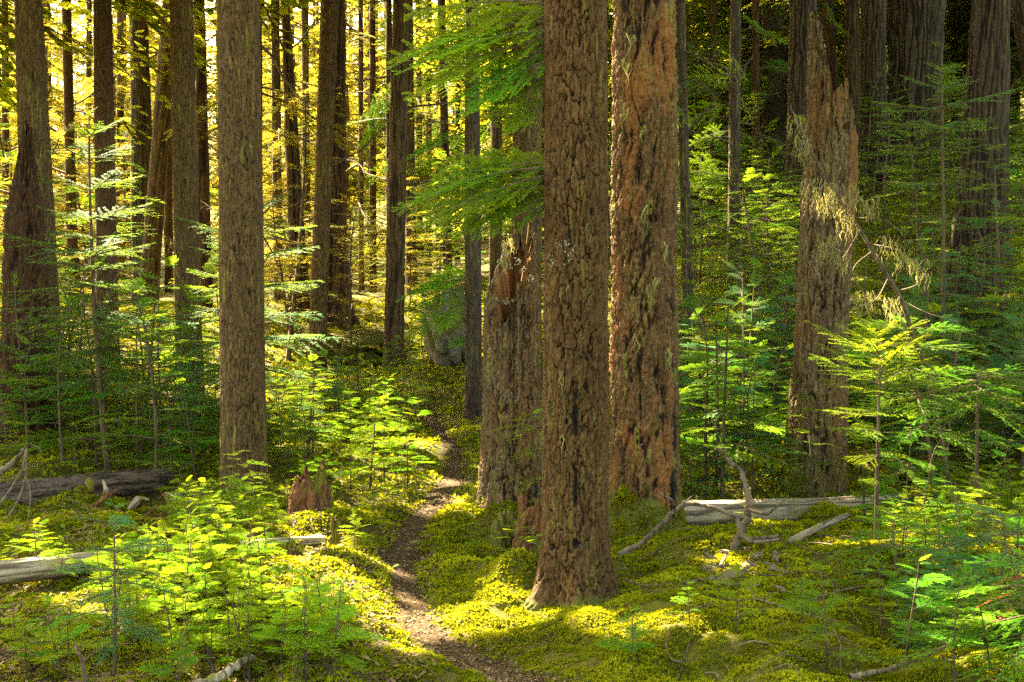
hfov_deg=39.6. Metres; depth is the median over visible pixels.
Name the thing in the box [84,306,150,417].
hemlock sapling
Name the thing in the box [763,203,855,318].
young conifer
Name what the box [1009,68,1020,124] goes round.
conifer tree
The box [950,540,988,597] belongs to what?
hemlock seedling
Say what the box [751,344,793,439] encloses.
hemlock sapling
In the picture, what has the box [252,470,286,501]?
hemlock seedling
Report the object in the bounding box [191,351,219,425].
hemlock sapling
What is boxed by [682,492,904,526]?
grey log
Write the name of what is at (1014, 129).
young conifer
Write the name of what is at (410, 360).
hemlock sapling
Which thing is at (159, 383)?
hemlock sapling
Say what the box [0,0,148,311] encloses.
hemlock tree
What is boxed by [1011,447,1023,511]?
hemlock sapling
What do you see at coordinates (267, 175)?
conifer tree
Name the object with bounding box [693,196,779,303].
young conifer
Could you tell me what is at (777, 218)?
young conifer
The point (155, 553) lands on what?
hemlock seedling
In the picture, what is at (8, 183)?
young conifer
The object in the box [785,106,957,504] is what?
dead sapling
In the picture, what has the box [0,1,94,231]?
conifer tree
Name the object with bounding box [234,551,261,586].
hemlock seedling
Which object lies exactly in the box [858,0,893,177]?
cedar tree
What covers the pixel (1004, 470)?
hemlock sapling
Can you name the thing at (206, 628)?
hemlock seedling
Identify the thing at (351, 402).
hemlock seedling
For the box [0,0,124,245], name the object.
conifer tree
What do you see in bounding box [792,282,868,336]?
hemlock sapling
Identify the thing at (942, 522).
hemlock seedling
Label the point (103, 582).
hemlock seedling
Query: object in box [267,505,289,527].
hemlock seedling
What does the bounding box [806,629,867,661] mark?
fallen twig
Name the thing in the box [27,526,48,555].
hemlock sapling
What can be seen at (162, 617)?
hemlock seedling
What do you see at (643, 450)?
fir tree
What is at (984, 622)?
hemlock seedling
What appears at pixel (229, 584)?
hemlock sapling
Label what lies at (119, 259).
young conifer
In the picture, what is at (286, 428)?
hemlock sapling
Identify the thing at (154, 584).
hemlock seedling
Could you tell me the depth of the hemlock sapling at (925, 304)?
16.10 m
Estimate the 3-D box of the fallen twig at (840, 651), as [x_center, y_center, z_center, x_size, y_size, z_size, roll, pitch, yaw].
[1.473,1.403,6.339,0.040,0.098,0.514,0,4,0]
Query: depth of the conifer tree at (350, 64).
76.91 m
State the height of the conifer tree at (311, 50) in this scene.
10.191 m
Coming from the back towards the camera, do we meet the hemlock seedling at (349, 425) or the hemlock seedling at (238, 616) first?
the hemlock seedling at (349, 425)
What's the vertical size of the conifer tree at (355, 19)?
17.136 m
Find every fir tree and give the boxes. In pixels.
[608,0,687,538]
[761,0,785,203]
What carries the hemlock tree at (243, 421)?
on the ground
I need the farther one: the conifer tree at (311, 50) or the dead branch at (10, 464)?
the conifer tree at (311, 50)
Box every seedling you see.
[0,519,33,558]
[0,534,23,559]
[0,595,39,655]
[1,618,57,671]
[8,594,90,676]
[9,519,57,556]
[18,517,71,582]
[29,531,50,551]
[31,606,112,680]
[49,536,79,583]
[52,554,149,643]
[67,544,117,611]
[77,592,136,660]
[87,557,137,613]
[87,562,112,588]
[88,546,129,584]
[90,533,140,589]
[90,539,146,578]
[94,533,145,573]
[94,534,148,573]
[95,553,129,587]
[98,452,114,470]
[109,524,154,573]
[116,521,152,559]
[118,576,164,624]
[121,583,139,622]
[122,547,178,616]
[123,555,155,618]
[128,522,164,560]
[128,560,190,617]
[128,565,181,615]
[131,540,165,577]
[131,566,180,619]
[131,571,207,652]
[134,520,186,590]
[136,531,168,573]
[136,545,177,583]
[137,588,196,667]
[137,623,212,681]
[140,626,190,679]
[142,526,165,564]
[142,583,221,661]
[146,519,211,583]
[149,536,221,620]
[149,552,178,594]
[154,462,198,510]
[155,518,225,600]
[155,578,204,646]
[157,489,198,524]
[159,531,218,626]
[160,515,223,591]
[163,543,235,615]
[164,597,234,674]
[166,475,218,526]
[166,487,211,538]
[166,502,214,547]
[167,494,187,530]
[167,502,192,531]
[167,589,212,637]
[168,492,196,530]
[168,527,223,582]
[169,528,236,571]
[170,478,211,516]
[170,543,210,608]
[171,477,234,529]
[171,502,209,528]
[172,490,240,536]
[174,495,239,551]
[174,514,245,586]
[175,485,217,514]
[177,507,233,561]
[179,563,227,647]
[182,507,234,557]
[182,536,233,589]
[184,478,206,523]
[185,534,246,597]
[185,536,217,562]
[188,548,224,587]
[189,579,270,662]
[191,487,215,524]
[192,524,234,604]
[192,584,266,680]
[194,477,215,507]
[194,609,236,660]
[196,565,238,614]
[198,575,253,610]
[200,549,222,605]
[201,553,246,595]
[204,504,236,545]
[210,574,280,651]
[211,505,276,559]
[211,524,256,571]
[211,553,232,600]
[213,516,240,565]
[215,622,274,678]
[216,476,258,525]
[216,566,267,618]
[216,594,274,681]
[217,546,269,591]
[217,579,274,657]
[219,483,239,501]
[219,530,260,576]
[220,552,280,631]
[221,500,246,525]
[223,470,277,516]
[224,503,240,521]
[224,524,255,563]
[224,547,261,608]
[224,569,275,647]
[228,470,270,516]
[228,533,250,568]
[230,495,259,529]
[230,603,257,643]
[234,537,270,578]
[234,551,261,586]
[235,571,274,604]
[236,566,284,643]
[237,620,260,651]
[238,515,286,564]
[246,533,303,603]
[246,571,329,655]
[247,494,268,518]
[248,609,320,678]
[250,583,279,624]
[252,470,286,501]
[252,570,298,624]
[255,477,279,504]
[260,600,312,667]
[261,586,292,639]
[263,497,286,522]
[264,594,295,643]
[266,511,286,528]
[267,417,301,462]
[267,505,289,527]
[271,587,317,628]
[271,602,316,678]
[274,565,327,633]
[274,577,334,632]
[274,591,340,677]
[276,612,326,681]
[278,478,290,511]
[280,433,327,473]
[287,601,342,662]
[287,633,316,681]
[288,388,318,439]
[289,454,314,480]
[290,564,350,622]
[290,603,347,654]
[294,584,326,621]
[299,452,350,490]
[299,578,360,631]
[303,573,362,646]
[303,620,327,669]
[304,576,393,676]
[305,381,332,430]
[314,615,349,673]
[319,581,367,630]
[321,567,359,604]
[322,399,365,443]
[323,570,350,604]
[324,406,360,444]
[328,596,369,633]
[333,569,368,603]
[337,509,369,545]
[339,387,365,431]
[341,576,380,616]
[344,425,395,485]
[349,490,366,508]
[357,378,376,426]
[359,367,396,400]
[359,483,386,516]
[364,388,382,420]
[368,416,407,482]
[369,395,415,454]
[371,371,397,423]
[371,400,408,439]
[380,474,399,498]
[384,426,441,486]
[393,379,429,429]
[402,393,431,434]
[408,417,427,441]
[461,497,482,517]
[461,521,484,545]
[487,514,539,552]
[529,526,541,560]
[595,605,658,657]
[621,620,655,656]
[654,554,668,572]
[664,575,702,621]
[705,571,736,615]
[707,562,761,631]
[734,489,757,518]
[773,559,897,673]
[776,550,798,574]
[787,572,833,622]
[788,497,803,521]
[812,493,839,520]
[828,543,860,594]
[851,480,891,517]
[857,555,927,639]
[859,548,913,612]
[863,494,909,528]
[869,488,921,551]
[878,513,904,556]
[880,497,931,537]
[881,503,902,539]
[881,554,983,658]
[888,564,998,639]
[892,575,992,681]
[897,499,939,551]
[904,492,966,560]
[914,490,940,524]
[914,503,972,581]
[916,488,974,552]
[923,512,967,569]
[924,478,969,526]
[942,584,1007,676]
[944,555,1023,643]
[950,507,996,553]
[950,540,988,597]
[953,528,1023,595]
[958,558,1003,616]
[979,480,1013,528]
[979,505,1023,580]
[979,516,1022,559]
[984,468,1018,508]
[991,500,1023,547]
[1001,604,1022,646]
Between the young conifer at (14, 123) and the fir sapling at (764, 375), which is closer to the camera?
the fir sapling at (764, 375)
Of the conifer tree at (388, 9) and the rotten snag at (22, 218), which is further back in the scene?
the conifer tree at (388, 9)
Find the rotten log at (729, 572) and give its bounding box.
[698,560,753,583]
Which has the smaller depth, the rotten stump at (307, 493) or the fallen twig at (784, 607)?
the fallen twig at (784, 607)
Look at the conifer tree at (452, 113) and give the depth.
76.28 m
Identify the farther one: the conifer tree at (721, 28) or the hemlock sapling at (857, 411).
the conifer tree at (721, 28)
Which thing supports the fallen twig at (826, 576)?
on the moss carpet
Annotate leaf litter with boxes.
[0,413,572,681]
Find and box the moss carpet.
[0,178,1023,681]
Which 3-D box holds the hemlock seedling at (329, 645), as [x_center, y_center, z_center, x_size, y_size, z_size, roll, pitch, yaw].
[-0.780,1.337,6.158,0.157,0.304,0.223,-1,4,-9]
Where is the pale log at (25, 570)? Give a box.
[0,534,326,584]
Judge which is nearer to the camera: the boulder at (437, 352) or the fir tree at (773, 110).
the boulder at (437, 352)
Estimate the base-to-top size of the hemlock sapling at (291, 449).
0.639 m
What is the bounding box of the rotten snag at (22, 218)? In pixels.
[0,119,55,443]
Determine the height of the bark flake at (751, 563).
0.015 m
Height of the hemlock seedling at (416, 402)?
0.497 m
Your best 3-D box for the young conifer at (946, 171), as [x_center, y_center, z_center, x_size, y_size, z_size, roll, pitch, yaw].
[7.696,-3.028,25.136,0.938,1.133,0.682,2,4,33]
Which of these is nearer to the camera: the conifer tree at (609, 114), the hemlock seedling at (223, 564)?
the hemlock seedling at (223, 564)
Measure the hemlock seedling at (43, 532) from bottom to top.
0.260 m
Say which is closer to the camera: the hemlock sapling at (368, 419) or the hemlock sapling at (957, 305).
the hemlock sapling at (368, 419)
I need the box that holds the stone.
[410,540,421,545]
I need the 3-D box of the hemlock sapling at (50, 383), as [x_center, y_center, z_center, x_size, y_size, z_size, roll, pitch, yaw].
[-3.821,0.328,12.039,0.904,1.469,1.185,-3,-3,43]
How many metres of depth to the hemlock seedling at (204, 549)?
7.62 m
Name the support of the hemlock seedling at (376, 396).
on the ground
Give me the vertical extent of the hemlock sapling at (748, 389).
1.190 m
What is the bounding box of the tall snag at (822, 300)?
[774,10,858,497]
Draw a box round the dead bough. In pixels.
[975,575,1023,628]
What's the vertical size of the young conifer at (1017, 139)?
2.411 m
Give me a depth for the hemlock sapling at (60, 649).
6.44 m
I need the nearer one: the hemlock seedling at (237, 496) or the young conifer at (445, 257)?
the hemlock seedling at (237, 496)
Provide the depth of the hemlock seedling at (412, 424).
12.68 m
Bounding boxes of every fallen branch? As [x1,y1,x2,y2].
[74,643,86,681]
[192,654,256,681]
[207,647,215,673]
[622,577,670,585]
[742,512,849,563]
[796,585,866,606]
[848,643,950,679]
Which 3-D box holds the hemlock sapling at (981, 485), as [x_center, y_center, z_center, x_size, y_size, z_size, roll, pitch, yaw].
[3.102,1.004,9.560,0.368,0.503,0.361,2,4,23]
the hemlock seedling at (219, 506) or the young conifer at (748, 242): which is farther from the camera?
the young conifer at (748, 242)
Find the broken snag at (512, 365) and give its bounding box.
[475,223,541,508]
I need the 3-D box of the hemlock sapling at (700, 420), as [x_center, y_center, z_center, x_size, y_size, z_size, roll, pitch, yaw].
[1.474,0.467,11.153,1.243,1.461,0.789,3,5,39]
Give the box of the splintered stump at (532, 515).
[511,490,541,559]
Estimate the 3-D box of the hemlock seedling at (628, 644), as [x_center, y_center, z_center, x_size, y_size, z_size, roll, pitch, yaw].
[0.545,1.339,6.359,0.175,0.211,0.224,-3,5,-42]
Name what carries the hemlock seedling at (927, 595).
on the ground
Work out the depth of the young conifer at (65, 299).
19.55 m
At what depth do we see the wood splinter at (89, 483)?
10.23 m
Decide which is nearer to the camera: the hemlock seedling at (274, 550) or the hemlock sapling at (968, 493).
the hemlock seedling at (274, 550)
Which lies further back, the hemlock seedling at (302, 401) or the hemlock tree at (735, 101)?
the hemlock tree at (735, 101)
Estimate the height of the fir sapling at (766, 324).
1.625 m
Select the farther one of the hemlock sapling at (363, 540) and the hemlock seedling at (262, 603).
the hemlock sapling at (363, 540)
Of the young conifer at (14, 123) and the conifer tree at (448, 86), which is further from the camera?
the conifer tree at (448, 86)
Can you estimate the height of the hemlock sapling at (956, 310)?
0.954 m
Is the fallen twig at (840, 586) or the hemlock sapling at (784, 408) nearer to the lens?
the fallen twig at (840, 586)
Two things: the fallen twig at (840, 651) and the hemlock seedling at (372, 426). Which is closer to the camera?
the fallen twig at (840, 651)
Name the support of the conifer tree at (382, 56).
on the ground
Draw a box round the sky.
[1,0,611,128]
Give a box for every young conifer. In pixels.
[0,85,132,296]
[0,102,126,306]
[0,113,88,284]
[0,121,92,303]
[0,136,58,291]
[0,150,95,280]
[0,153,91,302]
[0,155,94,281]
[0,243,93,333]
[1,186,90,317]
[50,106,132,288]
[54,191,95,281]
[56,125,164,305]
[75,243,145,346]
[78,125,173,284]
[78,210,129,280]
[161,161,269,288]
[162,105,310,305]
[173,124,287,281]
[200,177,218,300]
[202,87,380,363]
[210,177,347,359]
[263,141,311,291]
[264,191,309,287]
[264,193,288,302]
[265,143,313,283]
[277,191,369,313]
[298,193,413,368]
[347,172,385,301]
[347,210,383,286]
[349,163,448,304]
[375,227,433,282]
[377,238,435,292]
[378,213,438,303]
[404,155,488,283]
[404,173,464,286]
[405,196,464,291]
[405,216,434,283]
[417,148,507,285]
[418,158,485,282]
[433,190,511,290]
[481,137,610,278]
[481,188,543,264]
[481,219,541,298]
[608,127,680,281]
[676,140,743,290]
[676,196,724,291]
[676,220,736,384]
[677,144,724,271]
[678,135,741,254]
[679,204,789,346]
[691,107,782,234]
[693,141,797,308]
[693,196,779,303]
[696,150,759,241]
[697,117,783,245]
[702,190,741,259]
[705,168,795,289]
[710,144,799,293]
[711,147,772,239]
[726,145,797,264]
[740,186,795,283]
[742,139,784,229]
[745,196,798,290]
[747,148,863,287]
[751,115,874,268]
[756,139,785,220]
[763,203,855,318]
[764,137,785,201]
[767,120,893,277]
[769,201,889,348]
[785,272,870,350]
[792,164,881,263]
[848,246,894,361]
[851,62,910,196]
[854,96,926,248]
[856,106,913,225]
[856,149,880,214]
[861,126,950,240]
[864,110,966,295]
[882,127,927,194]
[884,76,959,186]
[895,196,950,280]
[903,161,954,245]
[907,105,963,258]
[909,130,960,230]
[916,118,1023,337]
[919,94,962,199]
[921,75,965,174]
[921,139,958,200]
[929,62,1019,179]
[938,99,1011,168]
[944,85,963,164]
[945,112,1023,221]
[953,87,1023,176]
[957,74,1023,190]
[960,153,1023,284]
[1008,101,1023,202]
[1008,116,1023,247]
[1009,110,1023,162]
[1009,137,1023,234]
[1010,84,1023,168]
[1010,158,1023,236]
[1011,63,1023,150]
[1011,123,1023,176]
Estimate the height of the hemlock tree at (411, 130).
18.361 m
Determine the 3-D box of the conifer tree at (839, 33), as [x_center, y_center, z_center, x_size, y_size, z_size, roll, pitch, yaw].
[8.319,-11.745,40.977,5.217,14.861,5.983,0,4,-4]
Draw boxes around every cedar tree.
[129,1,151,299]
[137,1,171,300]
[262,0,349,315]
[327,0,359,327]
[780,0,816,249]
[844,0,861,183]
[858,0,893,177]
[886,0,946,172]
[937,0,1012,295]
[1011,0,1023,82]
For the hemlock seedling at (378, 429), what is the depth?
11.70 m
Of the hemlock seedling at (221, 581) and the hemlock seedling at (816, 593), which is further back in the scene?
the hemlock seedling at (221, 581)
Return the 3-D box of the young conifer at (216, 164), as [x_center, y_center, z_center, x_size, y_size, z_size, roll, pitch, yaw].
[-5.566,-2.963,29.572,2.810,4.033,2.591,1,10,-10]
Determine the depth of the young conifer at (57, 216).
30.34 m
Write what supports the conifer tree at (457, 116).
on the ground
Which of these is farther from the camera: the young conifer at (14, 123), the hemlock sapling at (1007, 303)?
the young conifer at (14, 123)
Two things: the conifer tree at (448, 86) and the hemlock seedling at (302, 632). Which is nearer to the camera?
the hemlock seedling at (302, 632)
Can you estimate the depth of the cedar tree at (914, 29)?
28.25 m
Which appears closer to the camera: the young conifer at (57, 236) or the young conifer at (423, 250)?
the young conifer at (57, 236)
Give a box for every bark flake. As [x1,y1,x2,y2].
[702,566,712,569]
[704,552,716,559]
[719,549,728,553]
[719,553,726,564]
[721,583,739,585]
[744,546,749,552]
[747,561,756,566]
[769,564,777,570]
[772,550,778,562]
[775,585,785,590]
[777,568,792,573]
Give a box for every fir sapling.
[0,106,199,470]
[0,271,92,442]
[44,501,186,674]
[58,242,132,375]
[60,283,112,390]
[61,281,99,376]
[62,298,83,377]
[71,291,134,398]
[94,265,210,418]
[107,304,201,438]
[108,372,164,452]
[130,314,219,457]
[138,324,219,430]
[162,190,343,387]
[162,361,219,445]
[169,311,219,401]
[183,328,219,407]
[266,354,302,442]
[288,353,338,415]
[298,342,367,438]
[307,363,360,417]
[337,354,366,408]
[678,313,708,401]
[700,319,737,366]
[701,271,790,428]
[709,361,791,490]
[712,300,761,399]
[712,318,789,418]
[744,367,785,445]
[803,315,952,542]
[848,330,877,395]
[848,340,931,471]
[851,282,966,443]
[871,225,936,340]
[872,41,1023,353]
[872,233,998,403]
[912,342,1023,471]
[928,311,987,397]
[929,360,981,450]
[955,312,1023,469]
[965,309,1023,462]
[966,293,1023,393]
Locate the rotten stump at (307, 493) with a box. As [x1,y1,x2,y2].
[287,459,333,513]
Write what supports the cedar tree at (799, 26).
on the ground
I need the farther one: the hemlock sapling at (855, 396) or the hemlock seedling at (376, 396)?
the hemlock seedling at (376, 396)
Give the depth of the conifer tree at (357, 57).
92.41 m
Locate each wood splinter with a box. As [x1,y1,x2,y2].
[85,477,93,492]
[85,503,106,510]
[90,485,123,508]
[102,479,110,497]
[127,496,148,509]
[144,502,163,517]
[155,505,167,517]
[160,492,169,508]
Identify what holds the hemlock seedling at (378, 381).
on the ground
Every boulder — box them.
[301,329,383,365]
[422,286,464,366]
[490,509,517,548]
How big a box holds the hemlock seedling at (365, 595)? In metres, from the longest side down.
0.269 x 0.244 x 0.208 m
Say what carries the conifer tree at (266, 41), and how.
on the ground
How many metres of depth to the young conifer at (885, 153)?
21.85 m
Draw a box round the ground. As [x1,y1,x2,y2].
[0,92,1023,681]
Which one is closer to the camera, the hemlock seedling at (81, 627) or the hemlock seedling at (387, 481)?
the hemlock seedling at (81, 627)
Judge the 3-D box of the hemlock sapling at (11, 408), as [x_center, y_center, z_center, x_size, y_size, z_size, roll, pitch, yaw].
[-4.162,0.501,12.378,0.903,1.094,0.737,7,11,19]
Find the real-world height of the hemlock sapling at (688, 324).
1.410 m
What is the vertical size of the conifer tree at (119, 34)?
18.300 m
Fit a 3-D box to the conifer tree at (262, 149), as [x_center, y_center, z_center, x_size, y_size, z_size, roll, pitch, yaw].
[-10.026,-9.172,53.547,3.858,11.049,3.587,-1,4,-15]
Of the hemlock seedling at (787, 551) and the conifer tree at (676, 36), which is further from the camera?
the conifer tree at (676, 36)
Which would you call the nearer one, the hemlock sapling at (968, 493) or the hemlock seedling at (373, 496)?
the hemlock sapling at (968, 493)
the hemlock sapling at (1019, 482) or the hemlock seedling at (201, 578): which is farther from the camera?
the hemlock sapling at (1019, 482)
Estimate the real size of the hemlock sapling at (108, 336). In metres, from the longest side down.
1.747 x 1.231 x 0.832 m
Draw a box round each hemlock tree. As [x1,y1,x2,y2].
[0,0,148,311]
[0,0,216,144]
[0,3,48,118]
[0,8,14,53]
[14,0,324,416]
[93,0,120,372]
[169,0,205,403]
[193,0,212,313]
[216,0,270,499]
[266,0,411,371]
[287,0,313,8]
[336,0,485,368]
[365,0,464,294]
[385,0,621,610]
[394,0,539,420]
[413,0,542,386]
[423,0,502,285]
[608,0,745,341]
[676,0,794,315]
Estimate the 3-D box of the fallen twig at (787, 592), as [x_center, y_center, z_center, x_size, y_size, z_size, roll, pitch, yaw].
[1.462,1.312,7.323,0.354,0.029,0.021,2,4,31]
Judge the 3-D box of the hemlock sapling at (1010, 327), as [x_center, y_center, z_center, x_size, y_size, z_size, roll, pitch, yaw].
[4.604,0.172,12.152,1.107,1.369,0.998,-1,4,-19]
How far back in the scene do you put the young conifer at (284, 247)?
28.48 m
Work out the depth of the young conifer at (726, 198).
26.27 m
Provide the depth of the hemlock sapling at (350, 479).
11.45 m
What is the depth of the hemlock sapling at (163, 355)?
11.45 m
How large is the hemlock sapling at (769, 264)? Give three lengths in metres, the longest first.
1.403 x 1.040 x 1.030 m
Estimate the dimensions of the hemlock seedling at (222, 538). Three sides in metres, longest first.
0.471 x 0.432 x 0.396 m
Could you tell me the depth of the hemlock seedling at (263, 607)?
7.08 m
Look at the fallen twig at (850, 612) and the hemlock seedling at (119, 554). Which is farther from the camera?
the hemlock seedling at (119, 554)
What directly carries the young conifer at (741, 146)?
on the ground
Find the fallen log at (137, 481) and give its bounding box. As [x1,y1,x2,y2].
[0,468,174,505]
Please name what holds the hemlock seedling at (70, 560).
on the ground
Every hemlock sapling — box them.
[0,256,148,464]
[0,295,109,463]
[0,308,79,377]
[0,334,74,453]
[0,393,34,461]
[0,416,20,450]
[14,604,69,663]
[20,329,113,445]
[26,267,114,435]
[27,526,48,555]
[41,291,130,440]
[46,524,72,553]
[47,611,76,661]
[50,607,79,655]
[53,257,146,431]
[53,422,102,475]
[57,277,219,490]
[57,297,192,468]
[62,373,122,452]
[78,529,107,580]
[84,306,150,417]
[85,411,142,469]
[86,282,178,405]
[96,529,110,547]
[105,554,127,593]
[106,577,145,619]
[106,597,146,652]
[109,387,164,458]
[111,255,185,410]
[115,348,216,485]
[118,536,155,583]
[118,574,149,606]
[122,283,218,428]
[139,252,281,407]
[142,624,170,662]
[143,582,178,633]
[146,377,219,480]
[149,263,219,404]
[149,290,219,413]
[150,300,206,378]
[150,407,178,447]
[158,321,217,407]
[162,382,218,454]
[172,318,215,378]
[185,612,221,655]
[190,384,219,448]
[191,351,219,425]
[194,378,219,447]
[203,410,219,452]
[209,561,243,607]
[210,606,246,666]
[211,450,277,510]
[226,498,238,526]
[228,482,260,529]
[239,543,274,590]
[255,507,287,546]
[265,359,287,426]
[266,377,303,445]
[267,362,350,458]
[267,380,333,458]
[267,398,326,481]
[267,411,306,483]
[270,352,316,412]
[270,369,297,416]
[270,378,294,438]
[271,353,347,458]
[271,379,328,444]
[275,357,348,443]
[285,376,325,427]
[286,347,333,413]
[316,348,359,443]
[319,353,374,418]
[324,355,370,417]
[330,357,402,446]
[335,412,366,487]
[336,357,367,410]
[339,393,416,488]
[341,336,377,408]
[342,420,388,477]
[343,511,372,549]
[357,371,404,435]
[357,379,380,415]
[360,373,406,435]
[363,408,421,477]
[364,348,422,417]
[364,378,401,421]
[366,336,444,434]
[374,334,406,374]
[385,375,428,437]
[397,334,423,371]
[397,353,428,391]
[401,313,423,356]
[406,365,430,395]
[409,327,425,355]
[490,408,542,511]
[676,277,731,388]
[676,279,715,386]
[678,282,733,409]
[678,306,740,453]
[678,315,790,484]
[678,409,702,480]
[679,260,790,433]
[679,292,802,497]
[679,293,788,499]
[679,307,786,462]
[679,309,783,491]
[679,386,714,489]
[679,429,716,496]
[686,360,715,411]
[687,336,761,445]
[689,348,774,451]
[689,381,715,440]
[690,351,808,497]
[693,294,789,425]
[704,308,780,408]
[711,294,787,401]
[712,256,793,362]
[714,273,795,413]
[714,394,768,453]
[721,278,796,414]
[729,309,750,376]
[732,274,796,416]
[732,339,773,442]
[737,369,785,446]
[744,233,795,347]
[745,379,788,443]
[749,275,795,394]
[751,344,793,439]
[758,257,796,352]
[760,386,788,444]
[768,380,789,442]
[769,348,853,404]
[769,394,840,498]
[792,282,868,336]
[811,505,969,606]
[840,314,989,514]
[840,410,885,526]
[847,361,882,439]
[847,370,875,443]
[847,385,867,455]
[848,344,897,437]
[848,389,880,444]
[849,303,915,409]
[850,338,911,436]
[850,355,876,420]
[851,259,908,330]
[851,361,908,442]
[852,458,898,515]
[857,327,901,394]
[859,413,945,514]
[867,256,918,322]
[868,212,1003,364]
[870,314,993,485]
[875,271,952,351]
[883,352,957,446]
[885,280,999,411]
[885,337,940,424]
[887,243,990,392]
[887,399,943,485]
[887,575,1017,650]
[889,305,947,421]
[889,371,960,472]
[890,477,1023,557]
[891,303,1023,447]
[894,432,956,533]
[894,504,1023,648]
[896,549,1023,681]
[898,258,961,408]
[901,470,933,543]
[905,363,1023,534]
[911,246,987,321]
[912,275,937,328]
[913,316,986,442]
[915,238,999,349]
[917,217,1022,367]
[924,272,983,339]
[925,274,988,349]
[926,286,989,357]
[936,380,1018,470]
[940,468,983,527]
[948,452,1002,520]
[951,245,998,320]
[951,462,1011,532]
[952,263,1023,365]
[958,198,1023,306]
[964,298,1019,392]
[968,361,1023,466]
[969,233,1023,326]
[971,300,1023,440]
[975,355,1023,431]
[979,248,1023,348]
[979,460,1018,512]
[982,304,1023,341]
[983,245,1023,335]
[983,262,1023,348]
[983,429,1023,509]
[983,450,1023,511]
[988,247,1023,320]
[992,314,1023,374]
[994,300,1023,404]
[996,328,1023,429]
[1002,387,1023,441]
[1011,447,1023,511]
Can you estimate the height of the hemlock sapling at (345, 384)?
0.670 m
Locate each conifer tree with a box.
[0,0,92,283]
[0,0,95,262]
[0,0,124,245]
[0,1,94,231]
[0,2,91,207]
[0,4,17,164]
[0,4,88,259]
[0,7,81,263]
[0,9,74,164]
[1,9,84,137]
[50,0,85,225]
[50,0,115,175]
[51,0,130,258]
[51,4,127,127]
[51,14,85,138]
[52,3,157,182]
[55,0,130,214]
[56,26,131,249]
[62,16,151,206]
[72,0,130,248]
[75,29,218,292]
[76,11,159,259]
[78,15,131,283]
[79,0,161,221]
[90,3,155,282]
[93,5,218,247]
[113,2,217,250]
[126,29,217,161]
[130,35,217,229]
[151,43,217,141]
[152,4,377,290]
[173,10,271,265]
[205,0,217,169]
[205,2,215,106]
[205,3,217,141]
[207,0,353,301]
[208,71,284,264]
[209,17,287,225]
[209,30,284,221]
[210,21,313,242]
[211,1,317,226]
[215,0,309,183]
[217,2,317,235]
[262,0,363,208]
[262,4,385,286]
[265,0,301,155]
[265,5,310,126]
[266,0,383,137]
[267,0,319,113]
[267,2,366,204]
[270,1,380,186]
[280,8,319,90]
[281,5,385,260]
[282,1,367,217]
[282,6,385,130]
[283,3,357,115]
[285,0,428,291]
[295,0,382,153]
[296,0,385,258]
[306,0,464,281]
[307,0,435,290]
[309,2,383,160]
[312,4,420,254]
[346,0,413,167]
[346,23,381,190]
[347,2,382,163]
[347,37,441,284]
[348,4,382,161]
[349,2,414,107]
[352,1,424,165]
[353,0,464,276]
[363,0,435,189]
[366,2,454,250]
[367,0,542,286]
[376,2,510,264]
[382,6,464,230]
[384,0,704,269]
[385,2,489,240]
[414,0,489,247]
[423,0,464,137]
[423,9,611,241]
[424,65,464,176]
[452,5,613,232]
[462,13,544,169]
[480,4,613,155]
[483,14,512,240]
[502,0,783,224]
[607,0,716,102]
[608,0,786,220]
[608,2,727,189]
[676,0,788,238]
[676,0,843,193]
[677,0,784,223]
[677,0,843,206]
[677,0,860,184]
[677,11,748,219]
[688,0,886,181]
[689,0,860,108]
[705,1,886,119]
[741,0,886,133]
[741,2,843,175]
[776,0,860,201]
[886,0,950,139]
[886,0,1015,64]
[943,0,959,145]
[943,0,1023,153]
[943,18,1023,136]
[955,16,1015,53]
[1009,59,1023,124]
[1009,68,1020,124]
[1010,20,1018,59]
[1010,58,1023,89]
[1010,62,1020,78]
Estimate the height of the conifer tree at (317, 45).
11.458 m
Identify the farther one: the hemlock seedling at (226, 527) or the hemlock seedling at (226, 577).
the hemlock seedling at (226, 527)
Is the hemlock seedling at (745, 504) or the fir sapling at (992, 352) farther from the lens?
the fir sapling at (992, 352)
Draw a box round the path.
[386,414,545,681]
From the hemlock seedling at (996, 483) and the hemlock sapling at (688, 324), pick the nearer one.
the hemlock seedling at (996, 483)
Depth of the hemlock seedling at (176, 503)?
9.04 m
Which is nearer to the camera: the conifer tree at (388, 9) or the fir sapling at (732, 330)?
the fir sapling at (732, 330)
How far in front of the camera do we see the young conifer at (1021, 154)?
22.41 m
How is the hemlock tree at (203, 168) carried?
on the ground
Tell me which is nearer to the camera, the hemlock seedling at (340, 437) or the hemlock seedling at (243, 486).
the hemlock seedling at (243, 486)
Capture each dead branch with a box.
[0,443,42,521]
[618,492,780,555]
[716,448,788,549]
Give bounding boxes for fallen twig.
[62,495,90,514]
[117,671,150,681]
[322,662,379,681]
[619,572,652,574]
[636,535,700,561]
[665,602,713,616]
[666,627,681,663]
[678,629,691,679]
[684,578,728,584]
[705,672,731,680]
[709,597,768,600]
[717,569,783,575]
[739,640,805,659]
[751,650,786,681]
[752,597,835,620]
[767,591,822,599]
[774,663,804,680]
[776,654,835,669]
[793,571,831,578]
[803,545,843,553]
[804,572,859,591]
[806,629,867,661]
[815,534,832,536]
[822,535,857,541]
[832,630,848,674]
[837,531,867,532]
[847,600,862,625]
[914,652,960,677]
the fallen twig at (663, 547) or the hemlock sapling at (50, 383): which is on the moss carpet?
the fallen twig at (663, 547)
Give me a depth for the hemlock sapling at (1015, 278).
14.65 m
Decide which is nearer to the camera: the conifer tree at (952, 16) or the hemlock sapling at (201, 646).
the hemlock sapling at (201, 646)

